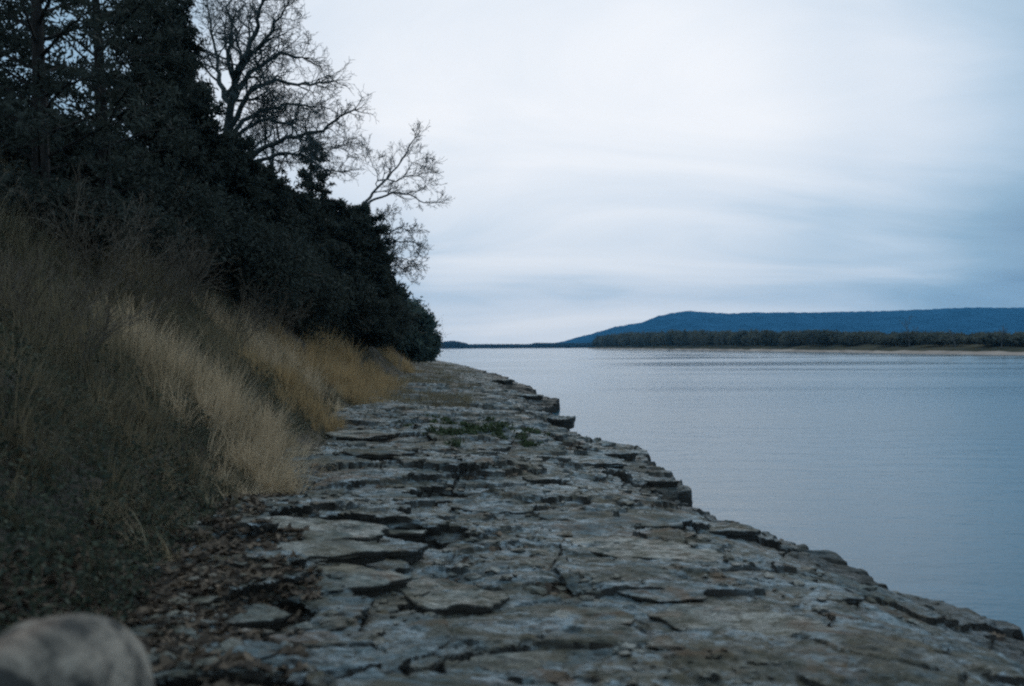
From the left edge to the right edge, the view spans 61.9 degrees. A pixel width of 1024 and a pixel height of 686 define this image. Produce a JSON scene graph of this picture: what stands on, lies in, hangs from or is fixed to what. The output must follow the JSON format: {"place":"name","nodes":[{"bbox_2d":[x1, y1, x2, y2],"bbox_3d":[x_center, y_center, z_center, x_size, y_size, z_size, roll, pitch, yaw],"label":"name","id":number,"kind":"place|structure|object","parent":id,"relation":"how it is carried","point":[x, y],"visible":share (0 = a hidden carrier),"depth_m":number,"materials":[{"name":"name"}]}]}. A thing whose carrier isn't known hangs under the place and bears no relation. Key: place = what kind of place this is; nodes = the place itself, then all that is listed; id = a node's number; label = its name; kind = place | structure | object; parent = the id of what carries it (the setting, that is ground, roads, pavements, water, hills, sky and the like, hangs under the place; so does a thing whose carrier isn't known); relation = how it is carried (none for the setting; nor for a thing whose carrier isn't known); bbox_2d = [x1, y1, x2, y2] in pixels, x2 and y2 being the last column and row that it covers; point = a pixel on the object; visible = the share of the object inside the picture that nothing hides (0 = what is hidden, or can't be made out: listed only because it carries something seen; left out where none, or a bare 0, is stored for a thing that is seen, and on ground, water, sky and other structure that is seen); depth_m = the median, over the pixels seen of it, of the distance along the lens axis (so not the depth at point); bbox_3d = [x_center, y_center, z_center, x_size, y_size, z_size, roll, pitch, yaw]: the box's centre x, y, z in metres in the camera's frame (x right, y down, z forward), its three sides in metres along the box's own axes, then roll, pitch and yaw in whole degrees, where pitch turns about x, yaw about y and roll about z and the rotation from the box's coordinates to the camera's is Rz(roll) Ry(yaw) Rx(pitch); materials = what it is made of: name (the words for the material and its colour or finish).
{"place":"outdoors","nodes":[
{"label":"outdoors","id":0,"kind":"place"},
{"bbox_2d":[0,146,411,627],"bbox_3d":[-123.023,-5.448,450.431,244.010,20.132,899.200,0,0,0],"label":"river bank","id":1,"kind":"structure","parent":0,"point":[79,487],"depth_m":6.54,"materials":[{"name":"plant"}]},
{"bbox_2d":[0,0,95,174],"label":"evergreen tree","id":2,"kind":"object","parent":1,"relation":"on","point":[24,54],"visible":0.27,"depth_m":16.92,"materials":[{"name":"green plant"}]},
{"bbox_2d":[0,76,122,189],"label":"thicket","id":3,"kind":"object","parent":1,"relation":"on","point":[79,147],"visible":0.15,"depth_m":16.49,"materials":[{"name":"green plant"}]},
{"bbox_2d":[0,162,146,259],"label":"thicket","id":4,"kind":"object","parent":1,"relation":"on","point":[118,208],"visible":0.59,"depth_m":13.10,"materials":[{"name":"green plant"}]},
{"bbox_2d":[0,613,154,685],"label":"boulder","id":5,"kind":"object","parent":1,"relation":"on","point":[79,649],"visible":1,"depth_m":2.13,"materials":[{"name":"grey stone"}]},
{"bbox_2d":[0,171,170,338],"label":"bare shrub","id":6,"kind":"object","parent":1,"relation":"on","point":[48,276],"visible":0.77,"depth_m":9.21,"materials":[{"name":"brown plant"}]},
{"bbox_2d":[0,247,174,377],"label":"bare shrub","id":7,"kind":"object","parent":1,"relation":"on","point":[106,323],"visible":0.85,"depth_m":8.35,"materials":[{"name":"brown plant"}]},
{"bbox_2d":[0,0,183,241],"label":"evergreen tree","id":8,"kind":"object","parent":1,"relation":"on","point":[37,127],"visible":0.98,"depth_m":13.46,"materials":[{"name":"green plant"}]},
{"bbox_2d":[1,155,195,299],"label":"bare shrub","id":9,"kind":"object","parent":1,"relation":"on","point":[86,256],"visible":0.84,"depth_m":12.19,"materials":[{"name":"brown plant"}]},
{"bbox_2d":[12,97,191,215],"bbox_3d":[-9.786,-3.737,19.003,4.832,3.312,4.742,0,0,0],"label":"thicket","id":10,"kind":"object","parent":1,"relation":"on","point":[121,152],"visible":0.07,"depth_m":18.52,"materials":[{"name":"green plant"}]},
{"bbox_2d":[0,224,205,425],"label":"grass clump","id":11,"kind":"object","parent":1,"relation":"on","point":[66,326],"visible":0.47,"depth_m":9.12,"materials":[{"name":"brown plant"}]},
{"bbox_2d":[7,0,217,197],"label":"evergreen tree","id":12,"kind":"object","parent":1,"relation":"on","point":[104,97],"visible":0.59,"depth_m":16.79,"materials":[{"name":"green plant"}]},
{"bbox_2d":[5,307,231,481],"bbox_3d":[-3.657,0.524,8.182,2.088,1.829,2.605,0,0,-35],"label":"grass clump","id":13,"kind":"object","parent":1,"relation":"on","point":[113,420],"visible":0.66,"depth_m":8.03,"materials":[{"name":"brown plant"}]},
{"bbox_2d":[0,182,261,423],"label":"grass clump","id":14,"kind":"object","parent":1,"relation":"on","point":[20,229],"visible":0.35,"depth_m":11.40,"materials":[{"name":"beige plant"}]},
{"bbox_2d":[91,188,193,263],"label":"thicket","id":15,"kind":"object","parent":1,"relation":"on","point":[164,224],"visible":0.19,"depth_m":16.78,"materials":[{"name":"green plant"}]},
{"bbox_2d":[64,211,235,319],"bbox_3d":[-5.853,-1.168,13.453,2.275,1.748,2.500,0,0,27],"label":"bare shrub","id":16,"kind":"object","parent":1,"relation":"on","point":[164,274],"visible":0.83,"depth_m":13.45,"materials":[{"name":"brown plant"}]},
{"bbox_2d":[79,0,223,218],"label":"evergreen tree","id":17,"kind":"object","parent":1,"relation":"on","point":[173,43],"visible":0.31,"depth_m":20.74,"materials":[{"name":"green plant"}]},
{"bbox_2d":[90,154,246,279],"bbox_3d":[-8.592,-2.801,19.930,4.404,3.329,4.676,0,0,0],"label":"thicket","id":18,"kind":"object","parent":1,"relation":"on","point":[200,203],"visible":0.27,"depth_m":19.86,"materials":[{"name":"green plant"}]},
{"bbox_2d":[120,0,218,151],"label":"evergreen tree","id":19,"kind":"object","parent":1,"relation":"on","point":[178,8],"visible":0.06,"depth_m":26.05,"materials":[{"name":"green plant"}]},
{"bbox_2d":[0,168,347,633],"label":"ground cover","id":20,"kind":"object","parent":1,"relation":"on","point":[34,560],"visible":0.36,"depth_m":6.29,"materials":[{"name":"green plant"}]},
{"bbox_2d":[81,234,282,384],"bbox_3d":[-6.204,-0.892,15.369,4.109,3.619,5.022,0,0,0],"label":"grass clump","id":21,"kind":"object","parent":1,"relation":"on","point":[237,346],"visible":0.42,"depth_m":15.00,"materials":[{"name":"beige plant"}]},
{"bbox_2d":[138,209,239,319],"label":"bare shrub","id":22,"kind":"object","parent":1,"relation":"on","point":[202,253],"visible":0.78,"depth_m":15.89,"materials":[{"name":"brown plant"}]},
{"bbox_2d":[88,284,305,459],"bbox_3d":[-4.195,0.402,11.463,2.895,2.517,3.221,0,0,37],"label":"grass clump","id":23,"kind":"object","parent":1,"relation":"on","point":[227,389],"visible":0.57,"depth_m":11.06,"materials":[{"name":"beige plant"}]},
{"bbox_2d":[158,81,258,291],"bbox_3d":[-8.785,-4.313,23.926,3.381,6.041,3.630,0,0,0],"label":"evergreen tree","id":24,"kind":"object","parent":1,"relation":"on","point":[213,143],"visible":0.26,"depth_m":23.51,"materials":[{"name":"green plant"}]},
{"bbox_2d":[163,185,284,294],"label":"thicket","id":25,"kind":"object","parent":1,"relation":"on","point":[240,244],"visible":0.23,"depth_m":22.42,"materials":[{"name":"green plant"}]},
{"bbox_2d":[125,344,341,494],"bbox_3d":[-3.171,1.048,10.577,2.531,2.113,3.020,0,0,0],"label":"grass clump","id":26,"kind":"object","parent":1,"relation":"on","point":[250,456],"visible":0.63,"depth_m":9.95,"materials":[{"name":"beige plant"}]},
{"bbox_2d":[191,127,275,289],"bbox_3d":[-8.429,-3.733,25.084,3.540,5.073,3.984,0,0,33],"label":"evergreen tree","id":27,"kind":"object","parent":1,"relation":"on","point":[247,181],"visible":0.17,"depth_m":24.64,"materials":[{"name":"green plant"}]},
{"bbox_2d":[172,261,313,346],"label":"bare shrub","id":28,"kind":"object","parent":1,"relation":"on","point":[231,311],"visible":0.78,"depth_m":17.81,"materials":[{"name":"brown plant"}]},
{"bbox_2d":[193,443,296,501],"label":"grass clump","id":29,"kind":"object","parent":1,"relation":"on","point":[262,490],"visible":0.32,"depth_m":9.10,"materials":[{"name":"beige plant"}]},
{"bbox_2d":[188,206,335,327],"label":"thicket","id":30,"kind":"object","parent":1,"relation":"on","point":[279,256],"visible":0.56,"depth_m":23.20,"materials":[{"name":"green plant"}]},
{"bbox_2d":[222,281,312,338],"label":"bare shrub","id":31,"kind":"object","parent":1,"relation":"on","point":[279,315],"visible":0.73,"depth_m":21.90,"materials":[{"name":"brown plant"}]},
{"bbox_2d":[189,285,350,411],"bbox_3d":[-5.486,0.166,19.976,3.532,3.220,4.630,0,0,22],"label":"grass clump","id":32,"kind":"object","parent":1,"relation":"on","point":[277,354],"visible":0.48,"depth_m":19.68,"materials":[{"name":"beige plant"}]},
{"bbox_2d":[189,0,357,172],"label":"oak tree","id":33,"kind":"object","parent":1,"relation":"on","point":[231,95],"visible":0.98,"depth_m":27.51,"materials":[{"name":"brown plant"}]},
{"bbox_2d":[248,99,302,174],"bbox_3d":[-10.091,-6.511,36.877,3.458,8.321,2.612,0,0,-40],"label":"bare tree","id":34,"kind":"object","parent":1,"relation":"on","point":[273,152],"visible":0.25,"depth_m":36.79,"materials":[{"name":"brown plant"}]},
{"bbox_2d":[251,160,308,281],"bbox_3d":[-9.193,-3.976,29.275,4.776,4.721,5.111,0,0,0],"label":"evergreen tree","id":35,"kind":"object","parent":1,"relation":"on","point":[278,203],"visible":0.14,"depth_m":28.77,"materials":[{"name":"green plant"}]},
{"bbox_2d":[221,390,344,473],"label":"grass clump","id":36,"kind":"object","parent":1,"relation":"on","point":[281,440],"visible":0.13,"depth_m":12.03,"materials":[{"name":"beige plant"}]},
{"bbox_2d":[222,335,350,432],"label":"grass clump","id":37,"kind":"object","parent":1,"relation":"on","point":[290,378],"visible":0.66,"depth_m":16.58,"materials":[{"name":"brown plant"}]},
{"bbox_2d":[224,86,377,188],"bbox_3d":[-7.698,-6.270,31.865,6.156,7.409,5.140,0,0,0],"label":"oak tree","id":38,"kind":"object","parent":1,"relation":"on","point":[271,144],"visible":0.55,"depth_m":31.59,"materials":[{"name":"brown plant"}]},
{"bbox_2d":[254,245,361,342],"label":"thicket","id":39,"kind":"object","parent":1,"relation":"on","point":[330,299],"visible":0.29,"depth_m":28.55,"materials":[{"name":"green plant"}]},
{"bbox_2d":[293,136,337,238],"bbox_3d":[-8.829,-4.870,36.880,2.946,8.381,3.254,0,0,0],"label":"evergreen tree","id":40,"kind":"object","parent":1,"relation":"on","point":[312,187],"visible":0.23,"depth_m":36.65,"materials":[{"name":"green plant"}]},
{"bbox_2d":[285,184,353,313],"bbox_3d":[-8.644,-3.635,32.795,5.333,5.334,5.182,0,0,0],"label":"evergreen tree","id":41,"kind":"object","parent":1,"relation":"on","point":[314,223],"visible":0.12,"depth_m":32.60,"materials":[{"name":"green plant"}]},
{"bbox_2d":[264,317,391,405],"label":"grass clump","id":42,"kind":"object","parent":1,"relation":"on","point":[356,392],"visible":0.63,"depth_m":23.76,"materials":[{"name":"brown plant"}]},
{"bbox_2d":[317,261,384,343],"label":"thicket","id":43,"kind":"object","parent":1,"relation":"on","point":[364,287],"visible":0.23,"depth_m":35.45,"materials":[{"name":"green plant"}]},
{"bbox_2d":[295,320,413,389],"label":"grass clump","id":44,"kind":"object","parent":1,"relation":"on","point":[350,356],"visible":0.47,"depth_m":31.28,"materials":[{"name":"brown plant"}]},
{"bbox_2d":[311,197,399,337],"bbox_3d":[-7.743,-3.176,37.367,6.376,6.495,5.514,0,0,0],"label":"evergreen tree","id":45,"kind":"object","parent":1,"relation":"on","point":[340,209],"visible":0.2,"depth_m":36.60,"materials":[{"name":"green plant"}]},
{"bbox_2d":[303,337,414,401],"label":"grass clump","id":46,"kind":"object","parent":1,"relation":"on","point":[374,387],"visible":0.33,"depth_m":26.75,"materials":[{"name":"brown plant"}]},
{"bbox_2d":[345,201,407,351],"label":"evergreen tree","id":47,"kind":"object","parent":1,"relation":"on","point":[373,251],"visible":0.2,"depth_m":41.81,"materials":[{"name":"green plant"}]},
{"bbox_2d":[359,292,406,350],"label":"thicket","id":48,"kind":"object","parent":1,"relation":"on","point":[388,324],"visible":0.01,"depth_m":44.05,"materials":[{"name":"green plant"}]},
{"bbox_2d":[368,235,410,347],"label":"evergreen tree","id":49,"kind":"object","parent":1,"relation":"on","point":[404,315],"visible":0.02,"depth_m":47.22,"materials":[{"name":"green plant"}]},
{"bbox_2d":[377,295,417,351],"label":"thicket","id":50,"kind":"object","parent":1,"relation":"on","point":[403,327],"visible":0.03,"depth_m":53.83,"materials":[{"name":"green plant"}]},
{"bbox_2d":[385,270,420,343],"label":"evergreen tree","id":51,"kind":"object","parent":1,"relation":"on","point":[416,319],"visible":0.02,"depth_m":68.08,"materials":[{"name":"green plant"}]},
{"bbox_2d":[351,119,455,211],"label":"leaning tree","id":52,"kind":"object","parent":1,"relation":"on","point":[391,183],"visible":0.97,"depth_m":45.90,"materials":[{"name":"brown plant"}]},
{"bbox_2d":[374,199,433,284],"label":"bare tree","id":53,"kind":"object","parent":1,"relation":"on","point":[415,265],"visible":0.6,"depth_m":57.90,"materials":[{"name":"plant"}]},
{"bbox_2d":[378,344,432,372],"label":"grass clump","id":54,"kind":"object","parent":1,"relation":"on","point":[407,366],"visible":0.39,"depth_m":53.61,"materials":[{"name":"beige plant"}]},
{"bbox_2d":[388,280,426,347],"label":"round bush","id":55,"kind":"object","parent":1,"relation":"on","point":[406,338],"visible":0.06,"depth_m":73.52,"materials":[{"name":"green plant"}]},
{"bbox_2d":[391,296,439,362],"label":"round bush","id":56,"kind":"object","parent":1,"relation":"on","point":[417,346],"visible":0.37,"depth_m":83.07,"materials":[{"name":"green plant"}]},
{"bbox_2d":[409,293,442,327],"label":"round bush","id":57,"kind":"object","parent":1,"relation":"on","point":[423,306],"visible":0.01,"depth_m":129.97,"materials":[{"name":"green plant"}]},
{"bbox_2d":[411,311,447,362],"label":"round bush","id":58,"kind":"object","parent":1,"relation":"on","point":[434,352],"visible":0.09,"depth_m":97.61,"materials":[{"name":"green plant"}]},
{"bbox_2d":[0,0,1023,343],"label":"sky","id":59,"kind":"structure","parent":0,"point":[609,164],"materials":[{"name":"white"}]},
{"bbox_2d":[121,360,1023,685],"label":"rock shore","id":60,"kind":"structure","parent":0,"point":[941,644],"depth_m":6.40,"materials":[{"name":"grey stone"}]},
{"bbox_2d":[200,640,283,659],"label":"rock slab","id":61,"kind":"object","parent":60,"relation":"on","point":[258,649],"visible":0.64,"depth_m":4.14,"materials":[{"name":"grey stone"}]},
{"bbox_2d":[222,603,290,630],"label":"rock slab","id":62,"kind":"object","parent":60,"relation":"on","point":[261,616],"visible":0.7,"depth_m":5.10,"materials":[{"name":"grey stone"}]},
{"bbox_2d":[187,516,388,542],"bbox_3d":[-1.862,1.584,7.019,1.692,0.169,0.887,3,1,-7],"label":"rock slab","id":63,"kind":"object","parent":60,"relation":"on","point":[326,530],"visible":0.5,"depth_m":7.10,"materials":[{"name":"grey stone"}]},
{"bbox_2d":[216,539,393,564],"bbox_3d":[-1.560,1.594,6.491,1.315,0.116,0.599,3,1,-11],"label":"rock slab","id":64,"kind":"object","parent":60,"relation":"on","point":[349,551],"visible":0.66,"depth_m":6.47,"materials":[{"name":"grey stone"}]},
{"bbox_2d":[326,430,399,441],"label":"rock slab","id":65,"kind":"object","parent":60,"relation":"on","point":[376,436],"visible":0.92,"depth_m":15.72,"materials":[{"name":"grey stone"}]},
{"bbox_2d":[320,565,412,597],"bbox_3d":[-1.115,1.673,5.996,0.828,0.117,0.568,1,1,-6],"label":"rock slab","id":66,"kind":"object","parent":60,"relation":"on","point":[357,580],"visible":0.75,"depth_m":5.92,"materials":[{"name":"grey stone"}]},
{"bbox_2d":[342,448,415,461],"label":"rock slab","id":67,"kind":"object","parent":60,"relation":"on","point":[379,454],"visible":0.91,"depth_m":11.93,"materials":[{"name":"grey stone"}]},
{"bbox_2d":[378,541,427,562],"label":"rock slab","id":68,"kind":"object","parent":60,"relation":"on","point":[409,551],"visible":0.41,"depth_m":7.04,"materials":[{"name":"grey stone"}]},
{"bbox_2d":[384,530,427,540],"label":"rock slab","id":69,"kind":"object","parent":60,"relation":"on","point":[411,535],"visible":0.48,"depth_m":7.99,"materials":[{"name":"grey stone"}]},
{"bbox_2d":[375,359,496,407],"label":"shelf grass","id":70,"kind":"structure","parent":60,"relation":"on","point":[431,394],"depth_m":29.31,"materials":[{"name":"brown plant"}]},
{"bbox_2d":[423,496,461,506],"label":"rock slab","id":71,"kind":"object","parent":60,"relation":"on","point":[443,499],"visible":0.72,"depth_m":10.34,"materials":[{"name":"grey stone"}]},
{"bbox_2d":[395,577,508,615],"bbox_3d":[-0.478,1.789,5.897,0.888,0.170,0.615,3,2,20],"label":"rock slab","id":72,"kind":"object","parent":60,"relation":"on","point":[464,599],"visible":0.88,"depth_m":5.79,"materials":[{"name":"grey stone"}]},
{"bbox_2d":[396,413,554,447],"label":"green plant","id":73,"kind":"object","parent":60,"relation":"on","point":[469,428],"visible":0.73,"depth_m":16.23,"materials":[{"name":"green plant"}]},
{"bbox_2d":[448,499,537,514],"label":"rock slab","id":74,"kind":"object","parent":60,"relation":"on","point":[471,505],"visible":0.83,"depth_m":9.63,"materials":[{"name":"grey stone"}]},
{"bbox_2d":[489,379,513,384],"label":"rock slab","id":75,"kind":"object","parent":60,"relation":"on","point":[506,381],"visible":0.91,"depth_m":44.48,"materials":[{"name":"grey stone"}]},
{"bbox_2d":[0,384,1020,685],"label":"fallen leaves","id":76,"kind":"object","parent":60,"relation":"on","point":[168,642],"visible":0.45,"depth_m":5.28,"materials":[{"name":"brown plant"}]},
{"bbox_2d":[469,651,566,672],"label":"rock slab","id":77,"kind":"object","parent":60,"relation":"on","point":[508,661],"visible":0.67,"depth_m":4.68,"materials":[{"name":"grey stone"}]},
{"bbox_2d":[513,393,543,400],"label":"rock slab","id":78,"kind":"object","parent":60,"relation":"on","point":[537,397],"visible":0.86,"depth_m":34.07,"materials":[{"name":"grey stone"}]},
{"bbox_2d":[522,474,561,484],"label":"rock slab","id":79,"kind":"object","parent":60,"relation":"on","point":[545,479],"visible":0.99,"depth_m":11.03,"materials":[{"name":"grey stone"}]},
{"bbox_2d":[547,415,575,428],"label":"rock slab","id":80,"kind":"object","parent":60,"relation":"on","point":[567,422],"visible":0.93,"depth_m":24.19,"materials":[{"name":"grey stone"}]},
{"bbox_2d":[143,381,1002,685],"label":"rubble","id":81,"kind":"object","parent":60,"relation":"on","point":[331,621],"visible":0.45,"depth_m":5.75,"materials":[{"name":"grey stone"}]},
{"bbox_2d":[549,607,634,626],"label":"rock slab","id":82,"kind":"object","parent":60,"relation":"on","point":[625,618],"visible":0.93,"depth_m":5.45,"materials":[{"name":"grey stone"}]},
{"bbox_2d":[563,455,626,469],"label":"rock slab","id":83,"kind":"object","parent":60,"relation":"on","point":[597,461],"visible":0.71,"depth_m":14.36,"materials":[{"name":"grey stone"}]},
{"bbox_2d":[539,510,692,529],"bbox_3d":[1.092,1.884,9.029,1.642,0.117,0.667,1,1,7],"label":"rock slab","id":84,"kind":"object","parent":60,"relation":"on","point":[656,521],"visible":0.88,"depth_m":8.98,"materials":[{"name":"grey stone"}]},
{"bbox_2d":[603,450,637,460],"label":"rock slab","id":85,"kind":"object","parent":60,"relation":"on","point":[624,455],"visible":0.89,"depth_m":15.89,"materials":[{"name":"grey stone"}]},
{"bbox_2d":[562,536,724,562],"bbox_3d":[1.139,1.840,7.548,1.485,0.080,0.706,2,2,17],"label":"rock slab","id":86,"kind":"object","parent":60,"relation":"on","point":[644,549],"visible":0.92,"depth_m":7.50,"materials":[{"name":"grey stone"}]},
{"bbox_2d":[636,474,678,487],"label":"rock slab","id":87,"kind":"object","parent":60,"relation":"on","point":[661,483],"visible":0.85,"depth_m":13.65,"materials":[{"name":"grey stone"}]},
{"bbox_2d":[616,585,706,603],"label":"rock slab","id":88,"kind":"object","parent":60,"relation":"on","point":[668,595],"visible":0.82,"depth_m":5.96,"materials":[{"name":"grey stone"}]},
{"bbox_2d":[702,522,760,541],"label":"rock slab","id":89,"kind":"object","parent":60,"relation":"on","point":[733,531],"visible":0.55,"depth_m":9.15,"materials":[{"name":"grey stone"}]},
{"bbox_2d":[647,602,835,636],"bbox_3d":[1.454,1.798,5.436,1.176,0.091,0.648,1,2,7],"label":"rock slab","id":90,"kind":"object","parent":60,"relation":"on","point":[683,617],"visible":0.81,"depth_m":5.45,"materials":[{"name":"grey stone"}]},
{"bbox_2d":[748,578,864,607],"bbox_3d":[2.239,1.915,6.525,0.845,0.098,0.458,3,1,23],"label":"rock slab","id":91,"kind":"object","parent":60,"relation":"on","point":[839,594],"visible":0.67,"depth_m":6.42,"materials":[{"name":"grey stone"}]},
{"bbox_2d":[435,348,1023,633],"bbox_3d":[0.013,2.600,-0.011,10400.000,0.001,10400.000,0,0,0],"label":"river water","id":92,"kind":"structure","parent":0,"point":[903,473],"depth_m":23.32,"materials":[{"name":"teal liquid"}]},
{"bbox_2d":[557,307,1023,342],"bbox_3d":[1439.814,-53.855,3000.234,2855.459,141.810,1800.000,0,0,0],"label":"hills","id":93,"kind":"structure","parent":0,"point":[967,320],"depth_m":2650.03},
{"bbox_2d":[588,348,1023,354],"bbox_3d":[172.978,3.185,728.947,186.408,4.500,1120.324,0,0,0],"label":"beach","id":94,"kind":"structure","parent":0,"point":[943,352],"depth_m":285.92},
{"bbox_2d":[590,343,1023,351],"bbox_3d":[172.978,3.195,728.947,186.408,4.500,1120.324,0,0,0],"label":"bank","id":95,"kind":"structure","parent":0,"point":[962,347],"depth_m":302.36,"materials":[{"name":"soil"}]},
{"bbox_2d":[592,329,1023,346],"bbox_3d":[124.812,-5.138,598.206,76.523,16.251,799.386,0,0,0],"label":"wood","id":96,"kind":"object","parent":95,"relation":"on","point":[671,337],"visible":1,"depth_m":378.65,"materials":[{"name":"green plant"}]},
{"bbox_2d":[898,316,918,346],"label":"bare tree","id":97,"kind":"object","parent":95,"relation":"on","point":[906,327],"visible":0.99,"depth_m":271.30,"materials":[{"name":"plant"}]},
{"bbox_2d":[999,324,1007,347],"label":"bare tree","id":98,"kind":"object","parent":95,"relation":"on","point":[1003,333],"visible":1,"depth_m":221.60,"materials":[{"name":"grey plant"}]},
{"label":"river bed","id":99,"kind":"structure","parent":0,"visible":0},
{"bbox_2d":[440,340,595,348],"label":"distant wood","id":100,"kind":"object","parent":99,"relation":"on","point":[452,344],"visible":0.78,"depth_m":1509.15,"materials":[{"name":"green plant"}]}
]}

